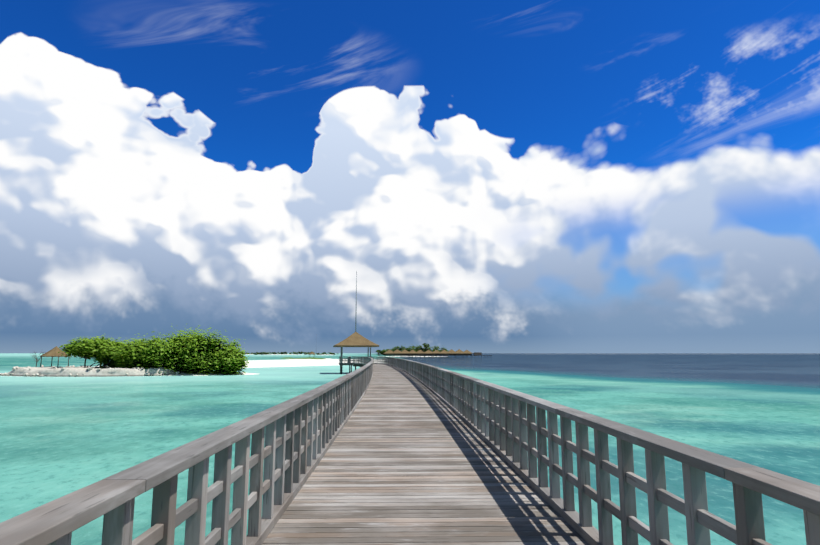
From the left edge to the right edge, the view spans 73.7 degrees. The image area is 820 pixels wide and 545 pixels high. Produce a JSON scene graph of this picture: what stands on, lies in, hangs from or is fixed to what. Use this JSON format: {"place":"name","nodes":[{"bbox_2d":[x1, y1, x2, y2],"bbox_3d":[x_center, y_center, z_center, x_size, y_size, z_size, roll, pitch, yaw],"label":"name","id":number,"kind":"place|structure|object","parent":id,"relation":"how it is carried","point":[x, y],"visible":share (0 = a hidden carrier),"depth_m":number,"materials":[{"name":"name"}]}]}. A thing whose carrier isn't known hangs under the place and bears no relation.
{"place":"outdoors","nodes":[
{"label":"outdoors","id":0,"kind":"place"},
{"bbox_2d":[163,371,256,375],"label":"island beach","id":1,"kind":"structure","parent":0,"point":[197,374],"depth_m":84.92,"materials":[{"name":"white sand"}]},
{"bbox_2d":[241,354,302,354],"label":"island ground","id":2,"kind":"structure","parent":0,"point":[276,354],"depth_m":1256.78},
{"bbox_2d":[339,347,370,362],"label":"gazebo posts","id":3,"kind":"object","parent":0,"point":[340,357],"visible":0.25,"depth_m":94.78,"materials":[{"name":"grey wood"}]},
{"bbox_2d":[333,332,378,346],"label":"pavilion roof","id":4,"kind":"structure","parent":3,"relation":"on","point":[355,339],"depth_m":90.48,"materials":[{"name":"beige wicker"}]},
{"bbox_2d":[355,271,356,331],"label":"mast","id":5,"kind":"object","parent":4,"relation":"on","point":[356,299],"visible":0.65,"depth_m":94.34,"materials":[{"name":"grey metal"}]},
{"bbox_2d":[0,353,819,544],"bbox_3d":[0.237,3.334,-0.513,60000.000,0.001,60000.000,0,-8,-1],"label":"water","id":6,"kind":"structure","parent":0,"point":[61,437],"depth_m":31.98,"materials":[{"name":"teal liquid"}]},
{"bbox_2d":[0,365,185,376],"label":"island rock","id":7,"kind":"object","parent":6,"relation":"in","point":[67,371],"visible":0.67,"depth_m":80.89,"materials":[{"name":"white stone"}]},
{"bbox_2d":[40,355,68,366],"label":"hut posts","id":8,"kind":"object","parent":7,"relation":"on","point":[58,361],"visible":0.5,"depth_m":86.70,"materials":[{"name":"wood"}]},
{"bbox_2d":[40,346,70,356],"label":"thatched roof","id":9,"kind":"structure","parent":8,"relation":"on","point":[54,351],"depth_m":87.12,"materials":[{"name":"beige wicker"}]},
{"bbox_2d":[58,325,248,374],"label":"bushes","id":10,"kind":"object","parent":7,"relation":"on","point":[186,353],"depth_m":85.11,"materials":[{"name":"green plant"}]},
{"bbox_2d":[95,359,376,367],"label":"sandbank","id":11,"kind":"structure","parent":6,"relation":"on","point":[286,363],"depth_m":161.28,"materials":[{"name":"white sand"}]},
{"bbox_2d":[339,364,360,373],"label":"pavilion piles","id":12,"kind":"object","parent":6,"relation":"in","point":[341,366],"visible":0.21,"depth_m":90.03,"materials":[{"name":"grey wood"}]},
{"bbox_2d":[353,364,364,369],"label":"jetty substructure","id":13,"kind":"object","parent":6,"relation":"on","point":[359,365],"visible":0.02,"depth_m":88.43,"materials":[{"name":"grey wood"}]},
{"bbox_2d":[261,364,588,544],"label":"jetty deck","id":14,"kind":"structure","parent":13,"relation":"on","point":[407,459],"depth_m":6.79,"materials":[{"name":"grey wood"}]},
{"bbox_2d":[0,357,819,544],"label":"handrails","id":15,"kind":"object","parent":14,"relation":"on","point":[48,523],"visible":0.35,"depth_m":3.39,"materials":[{"name":"grey wood"}]},
{"bbox_2d":[49,357,819,544],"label":"railing posts","id":16,"kind":"object","parent":14,"relation":"on","point":[118,522],"visible":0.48,"depth_m":4.81,"materials":[{"name":"grey wood"}]},
{"bbox_2d":[383,355,491,357],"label":"villa stilts","id":17,"kind":"object","parent":6,"relation":"in","point":[439,355],"visible":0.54,"depth_m":432.30,"materials":[{"name":"brown wood"}]},
{"bbox_2d":[0,0,819,352],"label":"sky","id":18,"kind":"structure","parent":0,"point":[492,176],"materials":[{"name":"blue"}]},
{"bbox_2d":[378,356,442,356],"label":"island ground","id":19,"kind":"structure","parent":0,"point":[408,356],"depth_m":526.31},
{"bbox_2d":[385,352,481,354],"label":"villa walls","id":20,"kind":"structure","parent":0,"point":[477,353],"depth_m":433.42,"materials":[{"name":"brown wood"}]},
{"bbox_2d":[383,349,473,353],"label":"thatched roofs","id":21,"kind":"structure","parent":20,"relation":"on","point":[397,351],"depth_m":432.27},
{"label":"sandbank","id":22,"kind":"object","parent":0,"visible":0},
{"bbox_2d":[280,357,324,358],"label":"sandbank scrub","id":23,"kind":"object","parent":22,"relation":"on","point":[302,358],"visible":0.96,"depth_m":316.46,"materials":[{"name":"green plant"}]}
]}

